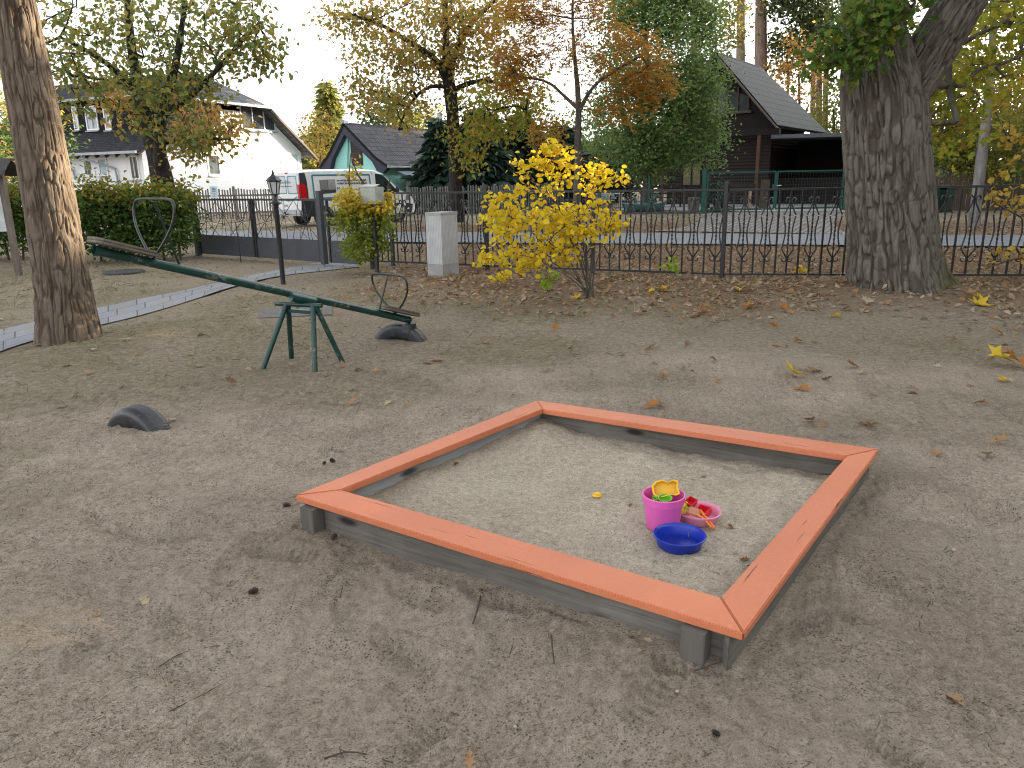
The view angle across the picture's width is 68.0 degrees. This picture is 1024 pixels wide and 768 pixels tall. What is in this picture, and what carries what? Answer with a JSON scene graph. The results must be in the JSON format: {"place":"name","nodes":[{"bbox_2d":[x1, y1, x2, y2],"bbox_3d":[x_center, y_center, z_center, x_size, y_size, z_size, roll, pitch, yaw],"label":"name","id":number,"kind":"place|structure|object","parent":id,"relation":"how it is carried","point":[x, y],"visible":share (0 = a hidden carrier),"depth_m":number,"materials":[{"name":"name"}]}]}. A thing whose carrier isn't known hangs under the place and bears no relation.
{"place":"outdoors","nodes":[
{"label":"outdoors","id":0,"kind":"place"},
{"bbox_2d":[0,262,359,350],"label":"paving path","id":1,"kind":"structure","parent":0,"point":[13,336],"depth_m":9.97,"materials":[{"name":"concrete"}]},
{"bbox_2d":[323,199,359,263],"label":"garden gate","id":2,"kind":"structure","parent":1,"relation":"on","point":[334,253],"depth_m":14.09,"materials":[{"name":"black metal"}]},
{"bbox_2d":[0,0,1022,159],"label":"sky","id":3,"kind":"structure","parent":0,"point":[313,64],"materials":[{"name":"white"}]},
{"bbox_2d":[0,182,1023,767],"bbox_3d":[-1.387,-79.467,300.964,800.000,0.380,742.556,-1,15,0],"label":"ground","id":4,"kind":"structure","parent":0,"point":[418,622],"depth_m":3.21,"materials":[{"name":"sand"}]},
{"bbox_2d":[0,158,22,275],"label":"notice board","id":5,"kind":"object","parent":4,"relation":"on","point":[7,166],"visible":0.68,"depth_m":13.24,"materials":[{"name":"brown wood"}]},
{"bbox_2d":[0,176,28,259],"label":"hedge","id":6,"kind":"object","parent":4,"relation":"on","point":[16,207],"visible":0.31,"depth_m":15.94,"materials":[{"name":"green plant"}]},
{"bbox_2d":[0,71,77,186],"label":"leafy tree","id":7,"kind":"object","parent":4,"relation":"on","point":[5,108],"visible":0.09,"depth_m":28.33,"materials":[{"name":"yellow plant"}]},
{"bbox_2d":[0,94,90,187],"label":"leafy tree","id":8,"kind":"object","parent":4,"relation":"on","point":[7,139],"visible":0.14,"depth_m":25.18,"materials":[{"name":"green plant"}]},
{"bbox_2d":[0,0,102,346],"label":"pine tree","id":9,"kind":"object","parent":4,"relation":"on","point":[64,305],"visible":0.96,"depth_m":6.95,"materials":[{"name":"brown plant"}]},
{"bbox_2d":[102,269,145,275],"bbox_3d":[-6.946,-1.995,13.591,0.700,0.060,0.700,-1,15,0],"label":"manhole cover","id":10,"kind":"object","parent":4,"relation":"on","point":[123,272],"visible":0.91,"depth_m":13.45,"materials":[{"name":"metal"}]},
{"bbox_2d":[107,404,170,431],"bbox_3d":[-2.400,0.377,4.911,0.489,0.489,0.170,6,17,24],"label":"tyre","id":11,"kind":"object","parent":4,"relation":"on","point":[146,418],"visible":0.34,"depth_m":4.79,"materials":[{"name":"rubber"}]},
{"bbox_2d":[73,164,212,261],"bbox_3d":[-7.806,-3.448,15.533,3.438,2.056,1.925,-1,15,0],"label":"hedge","id":12,"kind":"object","parent":4,"relation":"on","point":[100,207],"visible":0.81,"depth_m":15.19,"materials":[{"name":"green plant"}]},
{"bbox_2d":[0,73,317,214],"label":"white house","id":13,"kind":"structure","parent":4,"relation":"on","point":[280,146],"depth_m":40.27,"materials":[{"name":"paint"}]},
{"bbox_2d":[71,106,80,131],"bbox_3d":[-22.304,-13.533,38.743,0.479,1.226,0.140,6,17,24],"label":"window","id":14,"kind":"structure","parent":13,"relation":"in","point":[75,117],"depth_m":38.77,"materials":[{"name":"white glass"}]},
{"bbox_2d":[81,161,96,186],"bbox_3d":[-21.222,-9.929,38.227,0.960,2.513,0.082,6,17,24],"label":"door","id":15,"kind":"structure","parent":13,"relation":"in","point":[86,171],"depth_m":37.97,"materials":[{"name":"white glass"}]},
{"bbox_2d":[84,105,100,131],"bbox_3d":[-21.225,-13.371,38.276,0.986,1.235,0.140,6,17,24],"label":"window","id":16,"kind":"structure","parent":13,"relation":"in","point":[93,124],"depth_m":38.34,"materials":[{"name":"white glass"}]},
{"bbox_2d":[97,158,108,177],"bbox_3d":[-20.239,-10.693,37.519,0.753,0.931,0.140,6,17,24],"label":"window","id":17,"kind":"structure","parent":13,"relation":"in","point":[102,169],"depth_m":37.56,"materials":[{"name":"glass"}]},
{"bbox_2d":[102,108,111,131],"bbox_3d":[-20.201,-13.216,37.836,0.563,1.202,0.140,6,17,24],"label":"window","id":18,"kind":"structure","parent":13,"relation":"in","point":[107,129],"depth_m":37.89,"materials":[{"name":"white glass"}]},
{"bbox_2d":[128,155,141,180],"bbox_3d":[-18.252,-10.418,36.657,0.728,1.193,0.140,6,17,24],"label":"window","id":19,"kind":"structure","parent":13,"relation":"in","point":[133,159],"depth_m":36.67,"materials":[{"name":"white glass"}]},
{"bbox_2d":[207,154,223,176],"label":"window","id":20,"kind":"structure","parent":13,"relation":"in","point":[216,170],"depth_m":40.38,"materials":[{"name":"white glass"}]},
{"bbox_2d":[239,106,277,132],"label":"window","id":21,"kind":"structure","parent":13,"relation":"in","point":[264,124],"depth_m":42.85,"materials":[{"name":"white glass"}]},
{"bbox_2d":[280,153,299,171],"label":"window","id":22,"kind":"structure","parent":13,"relation":"in","point":[289,161],"depth_m":45.54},
{"bbox_2d":[36,0,304,188],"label":"cherry tree","id":23,"kind":"object","parent":4,"relation":"on","point":[139,85],"visible":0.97,"depth_m":16.45,"materials":[{"name":"green plant"}]},
{"bbox_2d":[186,186,285,220],"bbox_3d":[-11.953,-7.697,32.786,4.132,1.620,0.148,-2,15,-4],"label":"picket fence","id":24,"kind":"object","parent":4,"relation":"on","point":[235,195],"visible":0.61,"depth_m":32.70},
{"bbox_2d":[209,186,217,197],"bbox_3d":[-12.600,-8.109,32.085,0.320,0.480,0.026,-1,15,0],"label":"notice sign","id":25,"kind":"object","parent":24,"relation":"attached to","point":[213,192],"visible":1,"depth_m":32.08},
{"bbox_2d":[87,197,419,371],"bbox_3d":[-1.887,-0.822,6.330,0.687,1.480,2.927,12,20,39],"label":"seesaw","id":26,"kind":"object","parent":4,"relation":"on","point":[315,303],"visible":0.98,"depth_m":6.34,"materials":[{"name":"green metal"}]},
{"bbox_2d":[192,191,328,264],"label":"driveway gate","id":27,"kind":"structure","parent":4,"relation":"on","point":[300,249],"depth_m":15.24,"materials":[{"name":"black metal"}]},
{"bbox_2d":[265,170,285,284],"bbox_3d":[-3.559,-2.328,11.563,0.239,1.804,0.231,-1,15,0],"label":"street lamp","id":28,"kind":"object","parent":4,"relation":"on","point":[273,180],"visible":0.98,"depth_m":11.46,"materials":[{"name":"black metal"}]},
{"bbox_2d":[257,306,332,317],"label":"concrete slab","id":29,"kind":"structure","parent":4,"relation":"on","point":[271,312],"depth_m":8.98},
{"bbox_2d":[292,99,339,168],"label":"leafy tree","id":30,"kind":"object","parent":4,"relation":"on","point":[320,155],"visible":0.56,"depth_m":51.92,"materials":[{"name":"yellow plant"}]},
{"bbox_2d":[302,79,347,169],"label":"golden conifer","id":31,"kind":"object","parent":4,"relation":"on","point":[327,96],"visible":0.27,"depth_m":57.97,"materials":[{"name":"plant"}]},
{"bbox_2d":[276,169,415,224],"bbox_3d":[-6.092,-6.979,28.287,5.069,1.994,2.118,-14,20,-39],"label":"parked van","id":32,"kind":"object","parent":4,"relation":"on","point":[300,184],"visible":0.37,"depth_m":26.91,"materials":[{"name":"white metal"}]},
{"bbox_2d":[324,751,393,763],"bbox_3d":[-0.422,1.037,2.111,0.200,0.008,0.034,1,15,7],"label":"stick","id":33,"kind":"object","parent":4,"relation":"on","point":[352,752],"visible":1,"depth_m":2.12,"materials":[{"name":"brown plant"}]},
{"bbox_2d":[324,153,403,269],"bbox_3d":[-2.473,-2.857,12.634,1.274,1.910,1.190,-1,15,0],"label":"hornbeam","id":34,"kind":"object","parent":4,"relation":"on","point":[350,211],"visible":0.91,"depth_m":12.52,"materials":[{"name":"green plant"}]},
{"bbox_2d":[359,184,383,272],"bbox_3d":[-2.271,-2.487,12.530,0.340,1.565,0.225,8,18,30],"label":"letterbox","id":35,"kind":"object","parent":4,"relation":"on","point":[372,192],"visible":0.83,"depth_m":12.34,"materials":[{"name":"plastic"}]},
{"bbox_2d":[319,113,445,191],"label":"mint house","id":36,"kind":"structure","parent":4,"relation":"on","point":[387,154],"depth_m":40.92,"materials":[{"name":"tile"}]},
{"bbox_2d":[350,141,362,165],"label":"shuttered window","id":37,"kind":"structure","parent":36,"relation":"in","point":[355,151],"depth_m":40.51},
{"bbox_2d":[350,77,422,127],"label":"leafy tree","id":38,"kind":"object","parent":4,"relation":"on","point":[378,121],"visible":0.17,"depth_m":53.34,"materials":[{"name":"plant"}]},
{"bbox_2d":[374,322,426,341],"bbox_3d":[-1.110,-0.321,7.591,0.598,0.598,0.160,2,15,12],"label":"tyre","id":39,"kind":"object","parent":4,"relation":"on","point":[394,330],"visible":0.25,"depth_m":7.47,"materials":[{"name":"rubber"}]},
{"bbox_2d":[391,98,441,128],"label":"leafy tree","id":40,"kind":"object","parent":4,"relation":"on","point":[420,121],"visible":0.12,"depth_m":52.46,"materials":[{"name":"yellow plant"}]},
{"bbox_2d":[400,116,474,213],"bbox_3d":[-3.223,-10.151,36.439,4.721,5.092,4.506,6,17,24],"label":"spruce tree","id":41,"kind":"object","parent":4,"relation":"on","point":[427,168],"visible":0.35,"depth_m":35.73,"materials":[{"name":"plant"}]},
{"bbox_2d":[302,0,574,222],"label":"cherry tree","id":42,"kind":"object","parent":4,"relation":"on","point":[445,64],"visible":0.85,"depth_m":23.41,"materials":[{"name":"yellow plant"}]},
{"bbox_2d":[425,211,458,276],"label":"concrete pillar","id":43,"kind":"structure","parent":4,"relation":"on","point":[442,242],"depth_m":12.21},
{"bbox_2d":[462,748,475,767],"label":"fallen leaf","id":44,"kind":"object","parent":4,"relation":"on","point":[469,761],"visible":1,"depth_m":2.09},
{"bbox_2d":[424,106,529,213],"bbox_3d":[-1.546,-10.091,35.585,5.503,5.678,5.619,-1,15,0],"label":"spruce tree","id":45,"kind":"object","parent":4,"relation":"on","point":[499,165],"visible":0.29,"depth_m":34.71,"materials":[{"name":"plant"}]},
{"bbox_2d":[406,182,563,215],"bbox_3d":[-1.238,-7.911,32.884,7.038,1.620,0.154,2,15,12],"label":"picket fence","id":46,"kind":"object","parent":4,"relation":"on","point":[443,208],"visible":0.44,"depth_m":32.89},
{"bbox_2d":[488,271,508,286],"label":"seedling","id":47,"kind":"object","parent":4,"relation":"on","point":[503,277],"visible":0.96,"depth_m":10.77,"materials":[{"name":"yellow plant"}]},
{"bbox_2d":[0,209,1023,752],"bbox_3d":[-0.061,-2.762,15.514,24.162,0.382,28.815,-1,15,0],"label":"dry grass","id":48,"kind":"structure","parent":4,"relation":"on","point":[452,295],"depth_m":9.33,"materials":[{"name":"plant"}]},
{"bbox_2d":[0,213,1023,406],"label":"leaf litter","id":49,"kind":"object","parent":4,"relation":"on","point":[1006,284],"visible":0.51,"depth_m":10.58,"materials":[{"name":"plant"}]},
{"bbox_2d":[483,114,572,208],"bbox_3d":[0.558,-10.642,37.458,6.120,5.354,5.853,-1,15,0],"label":"spruce tree","id":50,"kind":"object","parent":4,"relation":"on","point":[524,152],"visible":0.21,"depth_m":36.52,"materials":[{"name":"plant"}]},
{"bbox_2d":[533,270,559,296],"bbox_3d":[0.447,-1.315,9.994,0.255,0.378,0.323,-12,18,-35],"label":"seedling","id":51,"kind":"object","parent":4,"relation":"on","point":[545,284],"visible":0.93,"depth_m":9.94,"materials":[{"name":"green plant"}]},
{"bbox_2d":[472,138,631,297],"bbox_3d":[0.518,-2.093,9.734,2.099,2.037,1.110,-1,15,0],"label":"yellow bush","id":52,"kind":"object","parent":4,"relation":"on","point":[559,219],"visible":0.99,"depth_m":9.62,"materials":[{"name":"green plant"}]},
{"bbox_2d":[532,127,590,204],"bbox_3d":[2.602,-11.024,39.403,4.154,4.775,4.703,6,17,24],"label":"spruce tree","id":53,"kind":"object","parent":4,"relation":"on","point":[569,141],"visible":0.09,"depth_m":38.59,"materials":[{"name":"plant"}]},
{"bbox_2d":[459,0,689,226],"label":"rowan tree","id":54,"kind":"object","parent":4,"relation":"on","point":[578,105],"visible":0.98,"depth_m":18.81,"materials":[{"name":"orange plant"}]},
{"bbox_2d":[296,401,877,670],"bbox_3d":[0.426,0.617,3.543,1.940,0.452,2.000,10,18,35],"label":"sandbox","id":55,"kind":"object","parent":4,"relation":"on","point":[701,627],"visible":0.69,"depth_m":2.97,"materials":[{"name":"orange paint"}]},
{"bbox_2d":[363,418,829,598],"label":"play sand","id":56,"kind":"structure","parent":55,"relation":"in","point":[763,514],"depth_m":3.55,"materials":[{"name":"sand"}]},
{"bbox_2d":[642,487,685,530],"bbox_3d":[0.641,0.535,3.221,0.182,0.150,0.182,-1,15,0],"label":"toy bucket","id":57,"kind":"object","parent":56,"relation":"on","point":[657,513],"visible":0.68,"depth_m":3.16,"materials":[{"name":"pink plastic"}]},
{"bbox_2d":[652,494,671,501],"bbox_3d":[0.632,0.488,3.190,0.082,0.044,0.050,-1,15,0],"label":"sand mould","id":58,"kind":"object","parent":57,"relation":"in","point":[668,498],"visible":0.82,"depth_m":3.19,"materials":[{"name":"green plastic"}]},
{"bbox_2d":[651,479,679,496],"bbox_3d":[0.649,0.444,3.222,0.115,0.082,0.074,-1,15,0],"label":"sand mould","id":59,"kind":"object","parent":57,"relation":"in","point":[659,487],"visible":0.98,"depth_m":3.23,"materials":[{"name":"yellow plastic"}]},
{"bbox_2d":[653,522,706,554],"bbox_3d":[0.676,0.628,3.066,0.212,0.052,0.212,-1,15,0],"label":"bowl","id":60,"kind":"object","parent":56,"relation":"on","point":[672,538],"visible":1,"depth_m":3.10,"materials":[{"name":"blue plastic"}]},
{"bbox_2d":[680,501,721,526],"bbox_3d":[0.810,0.565,3.293,0.193,0.047,0.193,-1,15,0],"label":"toy bowl","id":61,"kind":"object","parent":56,"relation":"on","point":[713,517],"visible":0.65,"depth_m":3.25,"materials":[{"name":"pink plastic"}]},
{"bbox_2d":[685,496,712,516],"bbox_3d":[0.807,0.538,3.299,0.061,0.063,0.124,-14,20,-39],"label":"sand mould","id":62,"kind":"object","parent":61,"relation":"in","point":[705,509],"visible":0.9,"depth_m":3.30,"materials":[{"name":"red plastic"}]},
{"bbox_2d":[686,506,715,528],"bbox_3d":[0.806,0.568,3.230,0.130,0.058,0.068,7,17,28],"label":"toy shovel","id":63,"kind":"object","parent":61,"relation":"on","point":[694,511],"visible":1,"depth_m":3.22,"materials":[{"name":"orange plastic"}]},
{"bbox_2d":[547,146,631,202],"bbox_3d":[3.960,-10.557,38.860,4.316,3.248,3.500,-1,15,0],"label":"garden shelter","id":64,"kind":"object","parent":4,"relation":"on","point":[587,162],"visible":0.13,"depth_m":37.11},
{"bbox_2d":[559,99,623,151],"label":"leafy tree","id":65,"kind":"object","parent":4,"relation":"on","point":[583,140],"visible":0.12,"depth_m":45.47,"materials":[{"name":"orange plant"}]},
{"bbox_2d":[597,193,623,207],"bbox_3d":[4.239,-8.133,34.077,1.400,0.845,0.840,-1,15,0],"label":"garden table","id":66,"kind":"object","parent":4,"relation":"on","point":[606,194],"visible":0.27,"depth_m":33.61,"materials":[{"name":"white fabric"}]},
{"bbox_2d":[586,165,641,202],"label":"shrub","id":67,"kind":"object","parent":4,"relation":"on","point":[623,187],"visible":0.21,"depth_m":40.73,"materials":[{"name":"green plant"}]},
{"bbox_2d":[583,211,698,214],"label":"plinth","id":68,"kind":"structure","parent":4,"relation":"on","point":[687,212],"depth_m":27.68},
{"bbox_2d":[550,176,700,211],"bbox_3d":[4.090,-6.790,27.966,5.522,1.633,0.074,3,16,15],"label":"fence","id":69,"kind":"object","parent":68,"relation":"on","point":[649,195],"visible":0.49,"depth_m":27.67,"materials":[{"name":"metal"}]},
{"bbox_2d":[623,193,665,211],"bbox_3d":[5.115,-7.017,29.410,1.652,0.746,1.100,-2,15,-3],"label":"pedal boat","id":70,"kind":"object","parent":4,"relation":"on","point":[636,206],"visible":0.52,"depth_m":29.06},
{"bbox_2d":[299,121,1017,189],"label":"tree line","id":71,"kind":"object","parent":4,"relation":"on","point":[303,161],"depth_m":77.24,"materials":[{"name":"green plant"}]},
{"bbox_2d":[568,0,755,202],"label":"leafy tree","id":72,"kind":"object","parent":4,"relation":"on","point":[645,145],"visible":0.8,"depth_m":28.24,"materials":[{"name":"green plant"}]},
{"bbox_2d":[658,256,679,275],"bbox_3d":[2.390,-1.764,11.568,0.331,0.366,0.233,3,16,16],"label":"seedling","id":73,"kind":"object","parent":4,"relation":"on","point":[675,268],"visible":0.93,"depth_m":11.52,"materials":[{"name":"green plant"}]},
{"bbox_2d":[367,181,1023,278],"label":"iron fence","id":74,"kind":"object","parent":4,"relation":"on","point":[724,213],"visible":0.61,"depth_m":11.30,"materials":[{"name":"metal"}]},
{"bbox_2d":[687,0,765,65],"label":"leafy tree","id":75,"kind":"object","parent":4,"relation":"on","point":[738,33],"visible":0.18,"depth_m":43.36,"materials":[{"name":"yellow plant"}]},
{"bbox_2d":[736,0,744,60],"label":"pine tree","id":76,"kind":"object","parent":4,"relation":"on","point":[739,53],"visible":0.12,"depth_m":53.69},
{"bbox_2d":[731,0,767,72],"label":"pine tree","id":77,"kind":"object","parent":4,"relation":"on","point":[765,60],"visible":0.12,"depth_m":55.00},
{"bbox_2d":[659,52,842,203],"bbox_3d":[13.221,-12.055,36.583,10.122,6.811,9.200,9,18,34],"label":"log cabin","id":78,"kind":"object","parent":4,"relation":"on","point":[775,118],"visible":0.36,"depth_m":34.77,"materials":[{"name":"wood"}]},
{"bbox_2d":[681,162,701,185],"bbox_3d":[8.538,-9.970,36.090,1.000,1.100,0.051,9,18,34],"label":"window","id":79,"kind":"structure","parent":78,"relation":"in","point":[697,177],"depth_m":36.09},
{"bbox_2d":[695,87,751,114],"bbox_3d":[9.295,-12.818,34.493,3.250,1.118,0.132,9,18,34],"label":"gable window","id":80,"kind":"structure","parent":78,"relation":"in","point":[741,102],"depth_m":34.03,"materials":[{"name":"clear glass"}]},
{"bbox_2d":[754,0,764,68],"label":"pine tree","id":81,"kind":"object","parent":4,"relation":"on","point":[759,41],"visible":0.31,"depth_m":53.16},
{"bbox_2d":[700,169,844,213],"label":"green gate","id":82,"kind":"structure","parent":4,"relation":"on","point":[705,177],"depth_m":27.26,"materials":[{"name":"metal"}]},
{"bbox_2d":[749,23,809,90],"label":"leafy tree","id":83,"kind":"object","parent":4,"relation":"on","point":[778,37],"visible":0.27,"depth_m":55.11,"materials":[{"name":"green plant"}]},
{"bbox_2d":[743,0,840,116],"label":"pine tree","id":84,"kind":"object","parent":4,"relation":"on","point":[772,3],"visible":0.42,"depth_m":52.83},
{"bbox_2d":[750,0,840,122],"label":"pine tree","id":85,"kind":"object","parent":4,"relation":"on","point":[820,80],"visible":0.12,"depth_m":54.74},
{"bbox_2d":[763,20,836,111],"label":"birch tree","id":86,"kind":"object","parent":4,"relation":"on","point":[799,98],"visible":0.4,"depth_m":50.41,"materials":[{"name":"orange plant"}]},
{"bbox_2d":[760,0,839,127],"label":"pine tree","id":87,"kind":"object","parent":4,"relation":"on","point":[798,16],"visible":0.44,"depth_m":52.16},
{"bbox_2d":[796,73,840,132],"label":"leafy tree","id":88,"kind":"object","parent":4,"relation":"on","point":[832,127],"visible":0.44,"depth_m":46.87,"materials":[{"name":"green plant"}]},
{"bbox_2d":[790,0,1023,293],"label":"oak tree","id":89,"kind":"object","parent":4,"relation":"on","point":[896,77],"visible":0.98,"depth_m":9.02,"materials":[{"name":"brown plant"}]},
{"bbox_2d":[936,185,956,212],"bbox_3d":[14.326,-6.091,25.369,0.560,1.090,0.690,-1,15,0],"label":"rubbish bin","id":90,"kind":"object","parent":4,"relation":"on","point":[942,191],"visible":0.17,"depth_m":25.06,"materials":[{"name":"plastic"}]},
{"bbox_2d":[934,163,971,204],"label":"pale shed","id":91,"kind":"structure","parent":4,"relation":"on","point":[946,175],"depth_m":29.95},
{"bbox_2d":[946,693,965,706],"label":"fallen leaf","id":92,"kind":"object","parent":4,"relation":"on","point":[957,698],"visible":1,"depth_m":2.24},
{"bbox_2d":[912,1,1023,226],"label":"birch tree","id":93,"kind":"object","parent":4,"relation":"on","point":[979,175],"visible":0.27,"depth_m":19.62,"materials":[{"name":"yellow plant"}]},
{"bbox_2d":[932,91,1004,176],"bbox_3d":[15.357,-8.201,26.828,3.342,4.176,4.805,-1,15,0],"label":"bush","id":94,"kind":"object","parent":4,"relation":"on","point":[961,153],"visible":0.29,"depth_m":25.98,"materials":[{"name":"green plant"}]},
{"bbox_2d":[930,43,1013,131],"bbox_3d":[18.811,-10.847,31.594,4.812,6.698,4.391,-1,15,0],"label":"bush","id":95,"kind":"object","parent":4,"relation":"on","point":[967,54],"visible":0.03,"depth_m":30.57,"materials":[{"name":"yellow plant"}]},
{"bbox_2d":[936,98,1023,207],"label":"bush","id":96,"kind":"object","parent":4,"relation":"on","point":[990,172],"visible":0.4,"depth_m":25.41,"materials":[{"name":"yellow plant"}]},
{"bbox_2d":[936,174,1023,210],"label":"board fence","id":97,"kind":"object","parent":4,"relation":"on","point":[985,192],"visible":0.23,"depth_m":26.03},
{"bbox_2d":[968,293,993,305],"bbox_3d":[5.320,-0.952,8.631,0.258,0.124,0.255,3,16,14],"label":"fallen leaf","id":98,"kind":"object","parent":4,"relation":"on","point":[980,300],"visible":1,"depth_m":8.69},
{"bbox_2d":[964,67,1023,206],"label":"bush","id":99,"kind":"object","parent":4,"relation":"on","point":[1007,89],"visible":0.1,"depth_m":27.64,"materials":[{"name":"yellow plant"}]},
{"bbox_2d":[988,433,1009,442],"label":"fallen leaf","id":100,"kind":"object","parent":4,"relation":"on","point":[1001,438],"visible":1,"depth_m":4.24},
{"bbox_2d":[980,93,1023,268],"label":"sapling","id":101,"kind":"object","parent":4,"relation":"on","point":[1008,146],"visible":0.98,"depth_m":9.87,"materials":[{"name":"yellow plant"}]},
{"bbox_2d":[988,345,1017,365],"bbox_3d":[3.897,-0.216,6.020,0.224,0.147,0.244,6,17,25],"label":"fallen leaf","id":102,"kind":"object","parent":4,"relation":"on","point":[997,352],"visible":1,"depth_m":6.07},
{"bbox_2d":[1007,349,1023,366],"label":"fallen leaf","id":103,"kind":"object","parent":4,"relation":"on","point":[1019,359],"visible":0.99,"depth_m":5.98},
{"bbox_2d":[3,230,1023,245],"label":"road","id":104,"kind":"structure","parent":0,"point":[987,239],"depth_m":18.85,"materials":[{"name":"asphalt"}]},
{"bbox_2d":[611,203,844,211],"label":"yard","id":105,"kind":"structure","parent":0,"point":[738,206],"depth_m":31.49,"materials":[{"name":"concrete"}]},
{"bbox_2d":[654,185,681,206],"bbox_3d":[6.630,-8.013,32.619,1.500,1.050,0.520,-2,15,-6],"label":"garden bench","id":106,"kind":"object","parent":105,"relation":"on","point":[673,186],"visible":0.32,"depth_m":32.76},
{"bbox_2d":[700,181,732,212],"bbox_3d":[7.561,-6.825,28.102,1.498,1.336,1.587,-1,15,0],"label":"pine","id":107,"kind":"object","parent":105,"relation":"on","point":[721,194],"visible":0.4,"depth_m":27.93,"materials":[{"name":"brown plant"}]},
{"bbox_2d":[722,183,758,206],"bbox_3d":[9.661,-7.936,32.136,1.500,1.050,0.520,-2,15,-6],"label":"garden bench","id":108,"kind":"object","parent":105,"relation":"on","point":[753,192],"visible":0.3,"depth_m":32.27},
{"bbox_2d":[758,180,769,207],"bbox_3d":[10.173,-7.609,30.621,0.410,1.240,0.370,-1,15,0],"label":"log post","id":109,"kind":"object","parent":105,"relation":"on","point":[765,183],"visible":0.54,"depth_m":30.46,"materials":[{"name":"brown wood"}]},
{"bbox_2d":[653,210,844,233],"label":"driveway","id":110,"kind":"structure","parent":0,"point":[827,229],"depth_m":22.30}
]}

